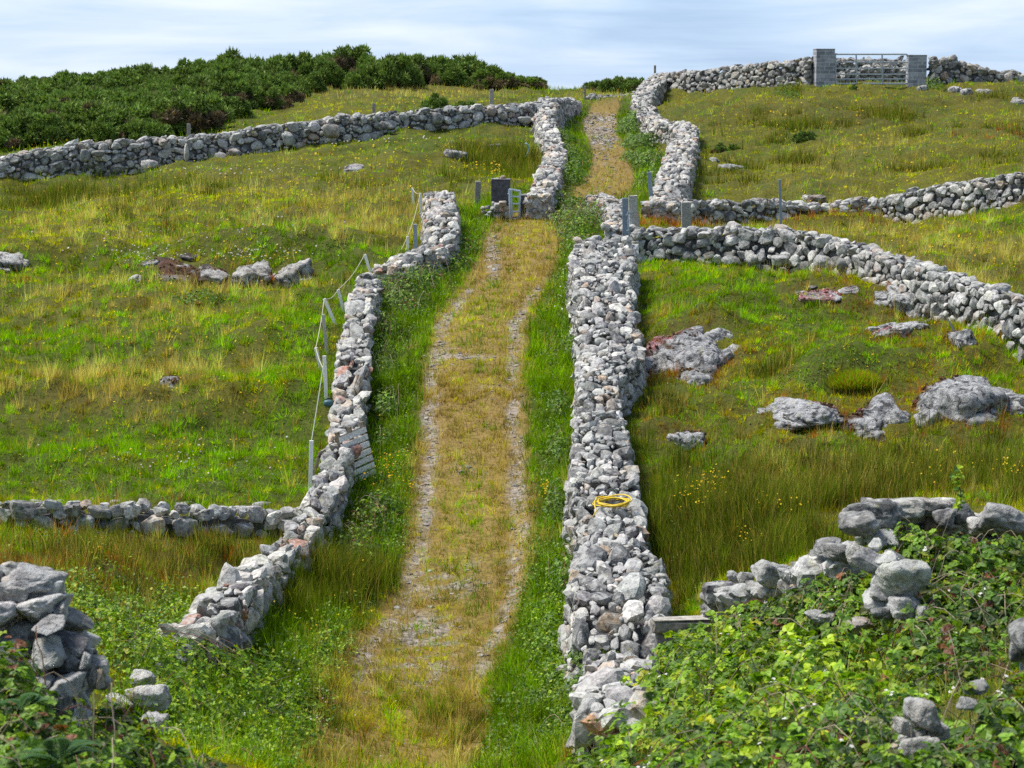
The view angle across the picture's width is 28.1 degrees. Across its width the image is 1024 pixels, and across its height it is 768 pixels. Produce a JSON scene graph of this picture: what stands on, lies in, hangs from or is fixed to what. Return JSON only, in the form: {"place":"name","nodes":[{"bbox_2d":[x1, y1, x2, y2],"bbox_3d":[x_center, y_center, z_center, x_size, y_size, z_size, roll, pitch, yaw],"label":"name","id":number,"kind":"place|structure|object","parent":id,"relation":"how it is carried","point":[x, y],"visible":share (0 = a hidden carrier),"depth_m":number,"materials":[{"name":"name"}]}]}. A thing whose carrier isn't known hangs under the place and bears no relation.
{"place":"outdoors","nodes":[
{"label":"outdoors","id":0,"kind":"place"},
{"bbox_2d":[350,112,628,756],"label":"gravel","id":1,"kind":"structure","parent":0,"point":[599,118],"depth_m":47.90,"materials":[{"name":"gravel"}]},
{"bbox_2d":[0,77,1023,767],"bbox_3d":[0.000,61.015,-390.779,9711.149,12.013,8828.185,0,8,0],"label":"ground","id":2,"kind":"structure","parent":0,"point":[724,99],"depth_m":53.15,"materials":[{"name":"plant"}]},
{"bbox_2d":[0,129,27,148],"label":"gorse bush","id":3,"kind":"object","parent":2,"relation":"on","point":[8,139],"visible":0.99,"depth_m":99.97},
{"bbox_2d":[0,252,28,273],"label":"rock outcrop","id":4,"kind":"object","parent":2,"relation":"on","point":[8,261],"visible":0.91,"depth_m":62.29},
{"bbox_2d":[0,90,45,114],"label":"gorse bush","id":5,"kind":"object","parent":2,"relation":"on","point":[8,102],"visible":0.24,"depth_m":111.87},
{"bbox_2d":[0,112,69,145],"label":"gorse bush","id":6,"kind":"object","parent":2,"relation":"on","point":[18,123],"visible":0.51,"depth_m":100.95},
{"bbox_2d":[26,96,78,115],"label":"gorse bush","id":7,"kind":"object","parent":2,"relation":"on","point":[57,108],"visible":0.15,"depth_m":104.27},
{"bbox_2d":[0,561,111,739],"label":"dry stone wall","id":8,"kind":"structure","parent":2,"relation":"on","point":[32,596],"depth_m":16.03,"materials":[{"name":"stone"}]},
{"bbox_2d":[25,111,87,143],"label":"gorse bush","id":9,"kind":"object","parent":2,"relation":"on","point":[56,132],"visible":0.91,"depth_m":101.17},
{"bbox_2d":[51,70,96,87],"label":"gorse bush","id":10,"kind":"object","parent":2,"relation":"on","point":[62,77],"visible":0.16,"depth_m":135.04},
{"bbox_2d":[50,84,105,104],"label":"gorse bush","id":11,"kind":"object","parent":2,"relation":"on","point":[65,97],"visible":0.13,"depth_m":110.61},
{"bbox_2d":[67,98,153,127],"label":"gorse bush","id":12,"kind":"object","parent":2,"relation":"on","point":[93,109],"visible":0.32,"depth_m":102.83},
{"bbox_2d":[82,108,144,141],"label":"gorse bush","id":13,"kind":"object","parent":2,"relation":"on","point":[102,127],"visible":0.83,"depth_m":100.92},
{"bbox_2d":[92,73,141,90],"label":"gorse bush","id":14,"kind":"object","parent":2,"relation":"on","point":[111,82],"visible":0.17,"depth_m":132.31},
{"bbox_2d":[90,67,146,85],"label":"gorse bush","id":15,"kind":"object","parent":2,"relation":"on","point":[132,75],"visible":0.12,"depth_m":140.30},
{"bbox_2d":[0,626,279,767],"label":"bramble thicket","id":16,"kind":"object","parent":2,"relation":"on","point":[119,746],"visible":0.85,"depth_m":14.86,"materials":[{"name":"green plant"}]},
{"bbox_2d":[0,693,53,708],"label":"fern","id":17,"kind":"object","parent":16,"relation":"on","point":[26,699],"visible":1,"depth_m":13.79,"materials":[{"name":"green plant"}]},
{"bbox_2d":[7,737,102,762],"bbox_3d":[-3.019,2.446,13.407,0.710,0.197,0.334,0,8,0],"label":"fern","id":18,"kind":"object","parent":16,"relation":"on","point":[66,746],"visible":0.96,"depth_m":13.41,"materials":[{"name":"green plant"}]},
{"bbox_2d":[120,116,174,140],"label":"gorse bush","id":19,"kind":"object","parent":2,"relation":"on","point":[135,128],"visible":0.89,"depth_m":100.42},
{"bbox_2d":[125,684,171,711],"bbox_3d":[-4.510,3.882,25.372,0.573,0.333,0.497,0,8,0],"label":"boulder","id":20,"kind":"object","parent":2,"relation":"on","point":[162,699],"visible":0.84,"depth_m":25.23,"materials":[{"name":"stone"}]},
{"bbox_2d":[0,498,299,538],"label":"dry stone wall","id":21,"kind":"structure","parent":2,"relation":"on","point":[174,521],"depth_m":38.54,"materials":[{"name":"stone"}]},
{"bbox_2d":[127,94,177,121],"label":"gorse bush","id":22,"kind":"object","parent":2,"relation":"on","point":[147,111],"visible":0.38,"depth_m":103.33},
{"bbox_2d":[141,711,168,737],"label":"boulder","id":23,"kind":"object","parent":2,"relation":"on","point":[159,717],"visible":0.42,"depth_m":24.36,"materials":[{"name":"stone"}]},
{"bbox_2d":[140,253,211,286],"bbox_3d":[-10.078,-3.354,62.483,2.513,1.131,2.057,0,8,0],"label":"rock outcrop","id":24,"kind":"object","parent":2,"relation":"on","point":[171,266],"visible":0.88,"depth_m":62.28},
{"bbox_2d":[156,65,207,89],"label":"gorse bush","id":25,"kind":"object","parent":2,"relation":"on","point":[180,78],"visible":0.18,"depth_m":132.12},
{"bbox_2d":[150,93,230,134],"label":"gorse bush","id":26,"kind":"object","parent":2,"relation":"on","point":[203,112],"visible":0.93,"depth_m":102.42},
{"bbox_2d":[172,285,226,304],"bbox_3d":[-8.761,-2.496,57.575,1.513,0.538,1.475,3,9,23],"label":"shrub","id":27,"kind":"object","parent":2,"relation":"on","point":[212,297],"visible":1,"depth_m":57.34,"materials":[{"name":"green plant"}]},
{"bbox_2d":[77,598,326,749],"bbox_3d":[-4.534,3.977,29.373,3.816,1.937,7.008,0,8,0],"label":"bramble thicket","id":28,"kind":"object","parent":2,"relation":"on","point":[201,660],"visible":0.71,"depth_m":28.44,"materials":[{"name":"green plant"}]},
{"bbox_2d":[129,669,155,686],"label":"boulder","id":29,"kind":"object","parent":28,"relation":"on","point":[149,678],"visible":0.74,"depth_m":26.12,"materials":[{"name":"stone"}]},
{"bbox_2d":[181,73,230,97],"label":"gorse bush","id":30,"kind":"object","parent":2,"relation":"on","point":[201,84],"visible":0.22,"depth_m":116.16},
{"bbox_2d":[172,70,239,90],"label":"gorse bush","id":31,"kind":"object","parent":2,"relation":"on","point":[228,76],"visible":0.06,"depth_m":119.89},
{"bbox_2d":[177,90,235,123],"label":"gorse bush","id":32,"kind":"object","parent":2,"relation":"on","point":[230,117],"visible":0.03,"depth_m":107.49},
{"bbox_2d":[204,267,229,283],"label":"rock outcrop","id":33,"kind":"object","parent":2,"relation":"on","point":[218,274],"visible":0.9,"depth_m":61.88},
{"bbox_2d":[209,78,255,101],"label":"gorse bush","id":34,"kind":"object","parent":2,"relation":"on","point":[242,88],"visible":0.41,"depth_m":115.99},
{"bbox_2d":[210,56,257,77],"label":"gorse bush","id":35,"kind":"object","parent":2,"relation":"on","point":[239,68],"visible":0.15,"depth_m":131.45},
{"bbox_2d":[221,96,254,116],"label":"gorse bush","id":36,"kind":"object","parent":2,"relation":"on","point":[241,106],"visible":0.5,"depth_m":112.30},
{"bbox_2d":[231,259,275,286],"bbox_3d":[-7.764,-3.055,61.917,1.330,1.356,1.439,0,8,0],"label":"rock outcrop","id":37,"kind":"object","parent":2,"relation":"on","point":[259,269],"visible":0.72,"depth_m":61.35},
{"bbox_2d":[154,272,383,669],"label":"dry stone wall","id":38,"kind":"structure","parent":2,"relation":"on","point":[234,601],"depth_m":39.08,"materials":[{"name":"stone"}]},
{"bbox_2d":[249,80,294,110],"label":"gorse bush","id":39,"kind":"object","parent":2,"relation":"on","point":[268,94],"visible":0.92,"depth_m":116.16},
{"bbox_2d":[256,53,303,80],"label":"gorse bush","id":40,"kind":"object","parent":2,"relation":"on","point":[280,60],"visible":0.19,"depth_m":139.13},
{"bbox_2d":[0,97,561,182],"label":"dry stone wall","id":41,"kind":"structure","parent":2,"relation":"on","point":[75,155],"depth_m":93.63,"materials":[{"name":"stone"}]},
{"bbox_2d":[273,69,311,97],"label":"gorse bush","id":42,"kind":"object","parent":2,"relation":"on","point":[289,78],"visible":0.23,"depth_m":129.90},
{"bbox_2d":[279,82,305,103],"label":"gorse bush","id":43,"kind":"object","parent":2,"relation":"on","point":[288,91],"visible":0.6,"depth_m":120.71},
{"bbox_2d":[275,258,313,288],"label":"rock outcrop","id":44,"kind":"object","parent":2,"relation":"on","point":[287,274],"visible":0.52,"depth_m":61.22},
{"bbox_2d":[31,135,568,742],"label":"white flowers","id":45,"kind":"object","parent":2,"relation":"on","point":[243,257],"visible":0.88,"depth_m":63.19,"materials":[{"name":"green plant"}]},
{"bbox_2d":[284,50,325,81],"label":"gorse bush","id":46,"kind":"object","parent":2,"relation":"on","point":[304,65],"visible":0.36,"depth_m":141.21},
{"bbox_2d":[43,541,573,767],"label":"bright weeds","id":47,"kind":"object","parent":2,"relation":"on","point":[176,619],"visible":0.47,"depth_m":30.71,"materials":[{"name":"green plant"}]},
{"bbox_2d":[298,69,327,91],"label":"gorse bush","id":48,"kind":"object","parent":2,"relation":"on","point":[314,79],"visible":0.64,"depth_m":137.74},
{"bbox_2d":[310,56,345,85],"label":"gorse bush","id":49,"kind":"object","parent":2,"relation":"on","point":[332,71],"visible":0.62,"depth_m":140.09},
{"bbox_2d":[326,43,371,74],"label":"gorse bush","id":50,"kind":"object","parent":2,"relation":"on","point":[345,57],"visible":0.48,"depth_m":145.45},
{"bbox_2d":[0,129,708,767],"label":"weeds","id":51,"kind":"object","parent":2,"relation":"on","point":[522,645],"visible":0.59,"depth_m":36.21,"materials":[{"name":"green plant"}]},
{"bbox_2d":[334,421,375,482],"bbox_3d":[-3.304,1.490,43.302,0.337,1.310,1.054,5,10,33],"label":"wooden pallet","id":52,"kind":"object","parent":2,"relation":"on","point":[351,434],"visible":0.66,"depth_m":43.35,"materials":[{"name":"grey wood"}]},
{"bbox_2d":[341,68,375,89],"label":"gorse bush","id":53,"kind":"object","parent":2,"relation":"on","point":[357,78],"visible":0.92,"depth_m":137.94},
{"bbox_2d":[330,490,406,563],"bbox_3d":[-2.869,2.770,40.781,1.462,1.004,4.000,0,8,0],"label":"bramble thicket","id":54,"kind":"object","parent":2,"relation":"on","point":[377,506],"visible":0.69,"depth_m":40.70,"materials":[{"name":"green plant"}]},
{"bbox_2d":[369,333,404,450],"bbox_3d":[-3.067,0.102,48.991,0.958,1.924,7.472,-1,8,-5],"label":"bramble thicket","id":55,"kind":"object","parent":2,"relation":"on","point":[386,405],"visible":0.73,"depth_m":48.12,"materials":[{"name":"green plant"}]},
{"bbox_2d":[357,51,423,88],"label":"gorse bush","id":56,"kind":"object","parent":2,"relation":"on","point":[388,68],"visible":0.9,"depth_m":138.54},
{"bbox_2d":[372,250,423,286],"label":"dry stone wall","id":57,"kind":"structure","parent":2,"relation":"on","point":[390,264],"depth_m":59.90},
{"bbox_2d":[395,52,431,81],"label":"gorse bush","id":58,"kind":"object","parent":2,"relation":"on","point":[419,59],"visible":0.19,"depth_m":144.58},
{"bbox_2d":[373,234,485,340],"bbox_3d":[-2.842,-3.010,59.016,2.558,1.894,14.322,1,8,9],"label":"bramble thicket","id":59,"kind":"object","parent":2,"relation":"on","point":[419,277],"visible":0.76,"depth_m":58.08,"materials":[{"name":"green plant"}]},
{"bbox_2d":[418,91,448,108],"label":"gorse bush","id":60,"kind":"object","parent":2,"relation":"on","point":[435,101],"visible":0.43,"depth_m":106.69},
{"bbox_2d":[411,190,462,274],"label":"dry stone wall","id":61,"kind":"structure","parent":2,"relation":"on","point":[441,225],"depth_m":63.77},
{"bbox_2d":[429,61,473,86],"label":"gorse bush","id":62,"kind":"object","parent":2,"relation":"on","point":[452,74],"visible":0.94,"depth_m":142.78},
{"bbox_2d":[457,59,489,77],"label":"gorse bush","id":63,"kind":"object","parent":2,"relation":"on","point":[472,68],"visible":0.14,"depth_m":147.08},
{"bbox_2d":[481,201,508,217],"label":"stone heap","id":64,"kind":"object","parent":2,"relation":"on","point":[497,207],"visible":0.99,"depth_m":69.79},
{"bbox_2d":[472,64,519,89],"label":"gorse bush","id":65,"kind":"object","parent":2,"relation":"on","point":[494,76],"visible":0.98,"depth_m":140.90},
{"bbox_2d":[491,178,510,218],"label":"gate pillar","id":66,"kind":"structure","parent":2,"relation":"on","point":[499,188],"depth_m":70.36,"materials":[{"name":"stone"}]},
{"bbox_2d":[0,125,1017,510],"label":"field weeds","id":67,"kind":"object","parent":2,"relation":"on","point":[406,469],"visible":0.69,"depth_m":47.24,"materials":[{"name":"green plant"}]},
{"bbox_2d":[0,82,1023,620],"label":"rushes","id":68,"kind":"object","parent":2,"relation":"on","point":[696,556],"visible":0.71,"depth_m":38.09,"materials":[{"name":"green plant"}]},
{"bbox_2d":[5,90,1023,649],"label":"yellow flowers","id":69,"kind":"object","parent":2,"relation":"on","point":[497,170],"visible":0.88,"depth_m":57.92,"materials":[{"name":"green plant"}]},
{"bbox_2d":[507,75,547,89],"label":"gorse bush","id":70,"kind":"object","parent":2,"relation":"on","point":[526,82],"visible":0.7,"depth_m":141.72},
{"bbox_2d":[501,329,575,741],"bbox_3d":[0.817,2.011,41.596,1.635,3.630,25.061,0,8,1],"label":"bramble thicket","id":71,"kind":"object","parent":2,"relation":"on","point":[566,560],"visible":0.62,"depth_m":37.33,"materials":[{"name":"green plant"}]},
{"bbox_2d":[522,96,568,220],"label":"dry stone wall","id":72,"kind":"structure","parent":2,"relation":"on","point":[548,182],"depth_m":81.60,"materials":[{"name":"stone"}]},
{"bbox_2d":[550,97,581,129],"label":"dry stone wall","id":73,"kind":"structure","parent":2,"relation":"on","point":[569,107],"depth_m":109.92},
{"bbox_2d":[555,108,591,211],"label":"bramble thicket","id":74,"kind":"object","parent":2,"relation":"on","point":[573,155],"visible":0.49,"depth_m":83.07,"materials":[{"name":"green plant"}]},
{"bbox_2d":[540,187,608,292],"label":"bramble thicket","id":75,"kind":"object","parent":2,"relation":"on","point":[581,214],"visible":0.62,"depth_m":66.67,"materials":[{"name":"green plant"}]},
{"bbox_2d":[593,77,624,92],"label":"gorse bush","id":76,"kind":"object","parent":2,"relation":"on","point":[604,85],"visible":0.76,"depth_m":147.72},
{"bbox_2d":[583,192,639,244],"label":"dry stone wall","id":77,"kind":"structure","parent":2,"relation":"on","point":[611,225],"depth_m":66.59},
{"bbox_2d":[554,233,672,760],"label":"dry stone wall","id":78,"kind":"structure","parent":2,"relation":"on","point":[617,592],"depth_m":37.97,"materials":[{"name":"stone"}]},
{"bbox_2d":[556,648,623,699],"bbox_3d":[1.512,3.156,36.106,1.733,1.360,12.592,0,8,0],"label":"bramble thicket","id":79,"kind":"object","parent":78,"relation":"on","point":[569,684],"visible":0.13,"depth_m":30.62,"materials":[{"name":"green plant"}]},
{"bbox_2d":[592,494,631,516],"bbox_3d":[1.839,2.225,37.647,0.752,0.276,0.863,0,8,0],"label":"hose coil","id":80,"kind":"object","parent":78,"relation":"on","point":[607,498],"visible":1,"depth_m":37.61,"materials":[{"name":"plastic"}]},
{"bbox_2d":[628,195,638,226],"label":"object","id":81,"kind":"object","parent":2,"relation":"on","point":[633,203],"visible":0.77,"depth_m":64.34,"materials":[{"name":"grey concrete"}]},
{"bbox_2d":[612,107,664,187],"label":"bramble thicket","id":82,"kind":"object","parent":2,"relation":"on","point":[645,156],"visible":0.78,"depth_m":95.58,"materials":[{"name":"green plant"}]},
{"bbox_2d":[654,633,675,669],"bbox_3d":[2.207,4.113,29.620,0.316,1.231,0.303,0,8,0],"label":"stone post","id":83,"kind":"object","parent":2,"relation":"on","point":[660,638],"visible":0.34,"depth_m":29.42,"materials":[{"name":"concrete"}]},
{"bbox_2d":[650,615,710,633],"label":"stone lintel","id":84,"kind":"structure","parent":83,"relation":"on","point":[666,624],"depth_m":29.36,"materials":[{"name":"stone"}]},
{"bbox_2d":[630,72,700,224],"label":"dry stone wall","id":85,"kind":"structure","parent":2,"relation":"on","point":[674,180],"depth_m":86.00,"materials":[{"name":"stone"}]},
{"bbox_2d":[666,429,706,450],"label":"rock outcrop","id":86,"kind":"object","parent":2,"relation":"on","point":[682,435],"visible":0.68,"depth_m":43.80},
{"bbox_2d":[643,326,740,376],"bbox_3d":[4.393,-0.327,50.213,2.616,2.017,2.321,5,10,32],"label":"rock outcrop","id":87,"kind":"object","parent":2,"relation":"on","point":[695,346],"visible":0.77,"depth_m":49.64,"materials":[{"name":"grey stone"}]},
{"bbox_2d":[676,367,712,386],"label":"rock outcrop","id":88,"kind":"object","parent":2,"relation":"on","point":[692,374],"visible":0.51,"depth_m":48.06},
{"bbox_2d":[658,56,813,92],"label":"dry stone wall","id":89,"kind":"structure","parent":2,"relation":"on","point":[749,75],"depth_m":115.26,"materials":[{"name":"stone"}]},
{"bbox_2d":[572,597,949,767],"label":"bramble thicket","id":90,"kind":"object","parent":2,"relation":"on","point":[680,662],"visible":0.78,"depth_m":20.00,"materials":[{"name":"green plant"}]},
{"bbox_2d":[531,607,1023,767],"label":"bramble thicket","id":91,"kind":"object","parent":2,"relation":"on","point":[869,746],"visible":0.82,"depth_m":15.54,"materials":[{"name":"green plant"}]},
{"bbox_2d":[891,697,949,760],"bbox_3d":[2.873,2.538,14.380,0.436,0.603,0.852,0,8,0],"label":"stone heap","id":92,"kind":"object","parent":91,"relation":"on","point":[918,713],"visible":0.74,"depth_m":14.38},
{"bbox_2d":[1008,617,1023,674],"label":"stone heap","id":93,"kind":"object","parent":91,"relation":"on","point":[1016,637],"visible":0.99,"depth_m":16.39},
{"bbox_2d":[757,397,847,431],"bbox_3d":[6.272,0.672,44.557,1.833,0.629,2.212,0,8,0],"label":"rock outcrop","id":94,"kind":"object","parent":2,"relation":"on","point":[800,414],"visible":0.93,"depth_m":43.83,"materials":[{"name":"grey stone"}]},
{"bbox_2d":[812,49,834,86],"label":"gate pillar","id":95,"kind":"structure","parent":2,"relation":"on","point":[824,67],"depth_m":111.11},
{"bbox_2d":[630,221,1023,362],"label":"dry stone wall","id":96,"kind":"structure","parent":2,"relation":"on","point":[932,287],"depth_m":57.51,"materials":[{"name":"stone"}]},
{"bbox_2d":[795,285,858,305],"bbox_3d":[8.410,-2.333,54.729,1.720,0.574,1.382,0,8,0],"label":"rock outcrop","id":97,"kind":"object","parent":2,"relation":"on","point":[827,296],"visible":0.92,"depth_m":54.50,"materials":[{"name":"grey stone"}]},
{"bbox_2d":[682,172,1023,225],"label":"dry stone wall","id":98,"kind":"structure","parent":2,"relation":"on","point":[976,193],"depth_m":73.35,"materials":[{"name":"stone"}]},
{"bbox_2d":[825,367,881,393],"bbox_3d":[7.850,-0.070,46.943,1.375,0.709,1.373,0,8,0],"label":"grass hummock","id":99,"kind":"object","parent":2,"relation":"on","point":[857,381],"depth_m":46.58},
{"bbox_2d":[699,497,1023,631],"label":"dry stone wall","id":100,"kind":"structure","parent":2,"relation":"on","point":[898,580],"depth_m":23.49,"materials":[{"name":"stone"}]},
{"bbox_2d":[949,464,966,511],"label":"bramble shoot","id":101,"kind":"object","parent":100,"relation":"on","point":[958,500],"visible":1,"depth_m":23.20,"materials":[{"name":"green plant"}]},
{"bbox_2d":[834,63,905,82],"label":"dry stone wall","id":102,"kind":"structure","parent":2,"relation":"on","point":[879,71],"depth_m":116.31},
{"bbox_2d":[834,53,907,84],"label":"farm gate","id":103,"kind":"structure","parent":2,"relation":"on","point":[856,68],"depth_m":111.41,"materials":[{"name":"metal"}]},
{"bbox_2d":[836,55,905,73],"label":"dry stone wall","id":104,"kind":"structure","parent":2,"relation":"on","point":[863,59],"depth_m":120.17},
{"bbox_2d":[721,515,1023,682],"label":"bramble thicket","id":105,"kind":"object","parent":2,"relation":"on","point":[987,592],"visible":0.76,"depth_m":22.32,"materials":[{"name":"green plant"}]},
{"bbox_2d":[837,392,910,443],"bbox_3d":[7.819,0.867,43.999,1.422,1.190,1.580,7,11,39],"label":"rock outcrop","id":106,"kind":"object","parent":2,"relation":"on","point":[876,411],"visible":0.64,"depth_m":43.85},
{"bbox_2d":[873,281,919,313],"bbox_3d":[10.403,-2.145,54.296,1.775,1.082,2.295,0,8,0],"label":"rock outcrop","id":107,"kind":"object","parent":2,"relation":"on","point":[886,295],"visible":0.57,"depth_m":54.05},
{"bbox_2d":[866,321,928,338],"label":"rock outcrop","id":108,"kind":"object","parent":2,"relation":"on","point":[905,328],"visible":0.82,"depth_m":49.89,"materials":[{"name":"grey stone"}]},
{"bbox_2d":[906,55,926,87],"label":"gate pillar","id":109,"kind":"structure","parent":2,"relation":"on","point":[916,70],"depth_m":111.32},
{"bbox_2d":[944,329,976,346],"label":"rock outcrop","id":110,"kind":"object","parent":2,"relation":"on","point":[964,336],"visible":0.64,"depth_m":48.20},
{"bbox_2d":[911,374,1023,427],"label":"rock outcrop","id":111,"kind":"object","parent":2,"relation":"on","point":[973,397],"visible":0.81,"depth_m":43.38,"materials":[{"name":"grey stone"}]},
{"bbox_2d":[927,55,1023,84],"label":"dry stone wall","id":112,"kind":"structure","parent":2,"relation":"on","point":[948,70],"depth_m":111.53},
{"bbox_2d":[0,0,1023,89],"label":"sky","id":113,"kind":"structure","parent":0,"point":[565,43],"materials":[{"name":"grey"}]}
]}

